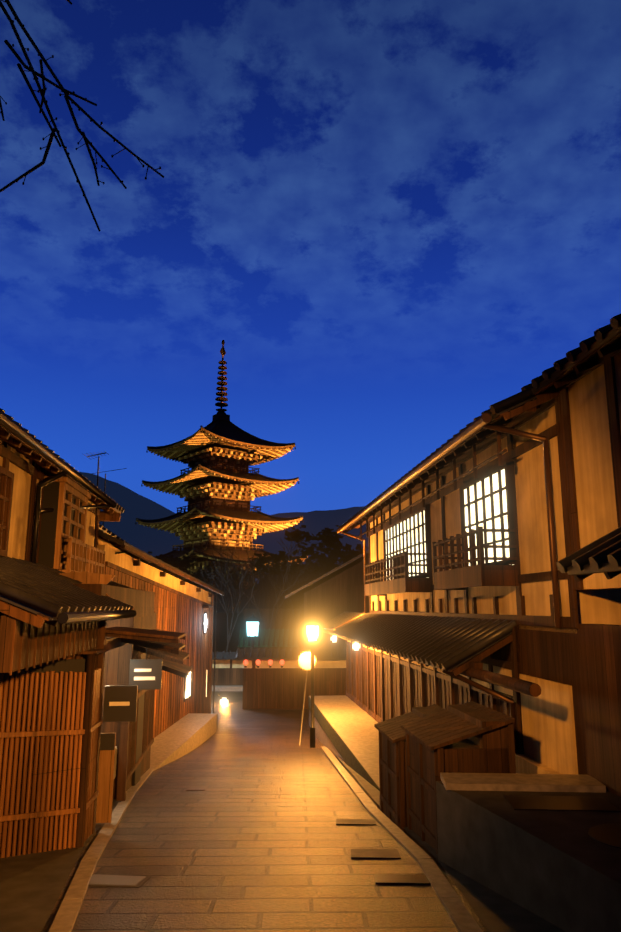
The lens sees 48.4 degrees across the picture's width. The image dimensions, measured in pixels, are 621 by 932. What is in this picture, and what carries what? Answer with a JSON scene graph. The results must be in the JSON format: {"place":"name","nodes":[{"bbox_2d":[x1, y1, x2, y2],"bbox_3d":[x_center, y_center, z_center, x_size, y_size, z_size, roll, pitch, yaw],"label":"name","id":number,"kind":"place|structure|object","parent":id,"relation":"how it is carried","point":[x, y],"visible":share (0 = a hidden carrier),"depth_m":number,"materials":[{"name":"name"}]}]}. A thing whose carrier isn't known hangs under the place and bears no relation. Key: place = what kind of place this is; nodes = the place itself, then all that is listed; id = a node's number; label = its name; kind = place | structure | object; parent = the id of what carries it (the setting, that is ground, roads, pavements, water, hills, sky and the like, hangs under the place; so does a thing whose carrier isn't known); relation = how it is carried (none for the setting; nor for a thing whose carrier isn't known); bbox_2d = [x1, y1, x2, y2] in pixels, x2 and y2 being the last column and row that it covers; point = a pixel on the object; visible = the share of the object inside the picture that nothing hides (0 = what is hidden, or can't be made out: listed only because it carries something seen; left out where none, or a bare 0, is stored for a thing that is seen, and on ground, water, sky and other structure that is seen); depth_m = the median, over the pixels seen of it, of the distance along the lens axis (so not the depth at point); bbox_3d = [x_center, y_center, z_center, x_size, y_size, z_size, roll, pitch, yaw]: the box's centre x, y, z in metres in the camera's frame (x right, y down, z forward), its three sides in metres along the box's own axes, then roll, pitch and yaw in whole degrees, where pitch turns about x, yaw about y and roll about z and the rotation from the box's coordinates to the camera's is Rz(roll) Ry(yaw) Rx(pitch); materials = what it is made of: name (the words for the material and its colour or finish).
{"place":"outdoors","nodes":[
{"label":"outdoors","id":0,"kind":"place"},
{"bbox_2d":[0,0,163,231],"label":"branches","id":1,"kind":"object","parent":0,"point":[66,94],"visible":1,"depth_m":4.11,"materials":[{"name":"brown plant"}]},
{"bbox_2d":[79,472,368,586],"bbox_3d":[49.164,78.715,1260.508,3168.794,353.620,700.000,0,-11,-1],"label":"mountains","id":2,"kind":"structure","parent":0,"point":[126,528],"depth_m":1378.68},
{"bbox_2d":[42,691,488,931],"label":"street","id":3,"kind":"structure","parent":0,"point":[253,837],"depth_m":7.32,"materials":[{"name":"grey stone"}]},
{"bbox_2d":[0,649,108,857],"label":"bamboo fence","id":4,"kind":"object","parent":3,"relation":"on","point":[50,723],"visible":0.67,"depth_m":7.37,"materials":[{"name":"brown wood"}]},
{"bbox_2d":[97,530,223,770],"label":"wooden building","id":5,"kind":"structure","parent":3,"relation":"on","point":[185,721],"depth_m":19.12,"materials":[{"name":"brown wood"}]},
{"bbox_2d":[85,452,126,546],"bbox_3d":[-4.369,0.828,14.023,0.752,1.993,1.792,0,-11,-1],"label":"tv antenna","id":6,"kind":"object","parent":5,"relation":"on","point":[98,472],"visible":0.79,"depth_m":13.55,"materials":[{"name":"black metal"}]},
{"bbox_2d":[218,694,226,703],"bbox_3d":[-3.429,9.133,27.063,0.350,0.430,0.238,-5,-13,24],"label":"lamp","id":7,"kind":"object","parent":3,"relation":"on","point":[223,701],"visible":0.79,"depth_m":26.97,"materials":[{"name":"white glass"}]},
{"bbox_2d":[0,746,565,931],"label":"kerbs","id":8,"kind":"structure","parent":3,"relation":"on","point":[32,885],"depth_m":6.15,"materials":[{"name":"stone"}]},
{"bbox_2d":[114,746,116,778],"bbox_3d":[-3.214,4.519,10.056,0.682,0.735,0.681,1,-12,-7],"label":"pole","id":9,"kind":"object","parent":8,"relation":"on","point":[115,764],"depth_m":10.27,"materials":[{"name":"beige wood"}]},
{"bbox_2d":[298,624,317,747],"bbox_3d":[-0.021,5.948,18.514,0.483,3.381,0.787,3,-12,-12],"label":"street lamp","id":10,"kind":"object","parent":3,"relation":"on","point":[307,661],"visible":0.96,"depth_m":18.51,"materials":[{"name":"white metal"}]},
{"bbox_2d":[374,701,515,854],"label":"cabinets","id":11,"kind":"object","parent":3,"relation":"on","point":[421,749],"visible":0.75,"depth_m":7.76,"materials":[{"name":"brown wood"}]},
{"bbox_2d":[436,772,620,931],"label":"wall","id":12,"kind":"structure","parent":3,"relation":"on","point":[546,847],"depth_m":5.71,"materials":[{"name":"black stone"}]},
{"bbox_2d":[0,0,620,514],"label":"sky","id":13,"kind":"structure","parent":0,"point":[390,218],"materials":[{"name":"blue"}]},
{"bbox_2d":[309,314,620,796],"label":"wooden house","id":14,"kind":"structure","parent":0,"point":[492,574],"depth_m":8.66,"materials":[{"name":"wood"}]},
{"bbox_2d":[332,636,358,648],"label":"eave globes","id":15,"kind":"object","parent":14,"relation":"attached to","point":[356,646],"visible":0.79,"depth_m":17.68,"materials":[{"name":"white glass"}]},
{"label":"ground","id":16,"kind":"structure","parent":0,"visible":0},
{"bbox_2d":[0,408,192,836],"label":"wooden house","id":17,"kind":"structure","parent":16,"relation":"on","point":[62,594],"depth_m":9.10,"materials":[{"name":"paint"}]},
{"bbox_2d":[135,340,307,589],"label":"pagoda","id":18,"kind":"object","parent":16,"relation":"on","point":[218,486],"visible":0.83,"depth_m":78.64,"materials":[{"name":"wood"}]},
{"bbox_2d":[242,613,263,648],"bbox_3d":[-2.511,8.145,29.807,0.970,3.531,1.120,0,-11,-1],"label":"lantern","id":19,"kind":"object","parent":16,"relation":"on","point":[253,624],"visible":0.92,"depth_m":29.84,"materials":[{"name":"white glass"}]},
{"bbox_2d":[140,525,368,589],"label":"trees","id":20,"kind":"object","parent":16,"relation":"on","point":[331,542],"visible":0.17,"depth_m":57.98,"materials":[{"name":"green plant"}]},
{"bbox_2d":[194,574,332,651],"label":"bare trees","id":21,"kind":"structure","parent":16,"relation":"on","point":[264,595],"depth_m":43.94,"materials":[{"name":"brown wood"}]},
{"bbox_2d":[195,535,337,651],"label":"bare trees","id":22,"kind":"object","parent":16,"relation":"on","point":[242,575],"visible":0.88,"depth_m":34.97,"materials":[{"name":"black plant"}]},
{"bbox_2d":[212,608,346,708],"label":"walls","id":23,"kind":"structure","parent":16,"relation":"on","point":[265,686],"depth_m":25.84,"materials":[{"name":"paint"}]},
{"bbox_2d":[244,660,283,667],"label":"paper lanterns","id":24,"kind":"object","parent":23,"relation":"on","point":[258,662],"visible":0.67,"depth_m":25.50,"materials":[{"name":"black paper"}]},
{"bbox_2d":[285,550,369,648],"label":"house","id":25,"kind":"structure","parent":16,"relation":"on","point":[333,597],"depth_m":32.29,"materials":[{"name":"brown wood"}]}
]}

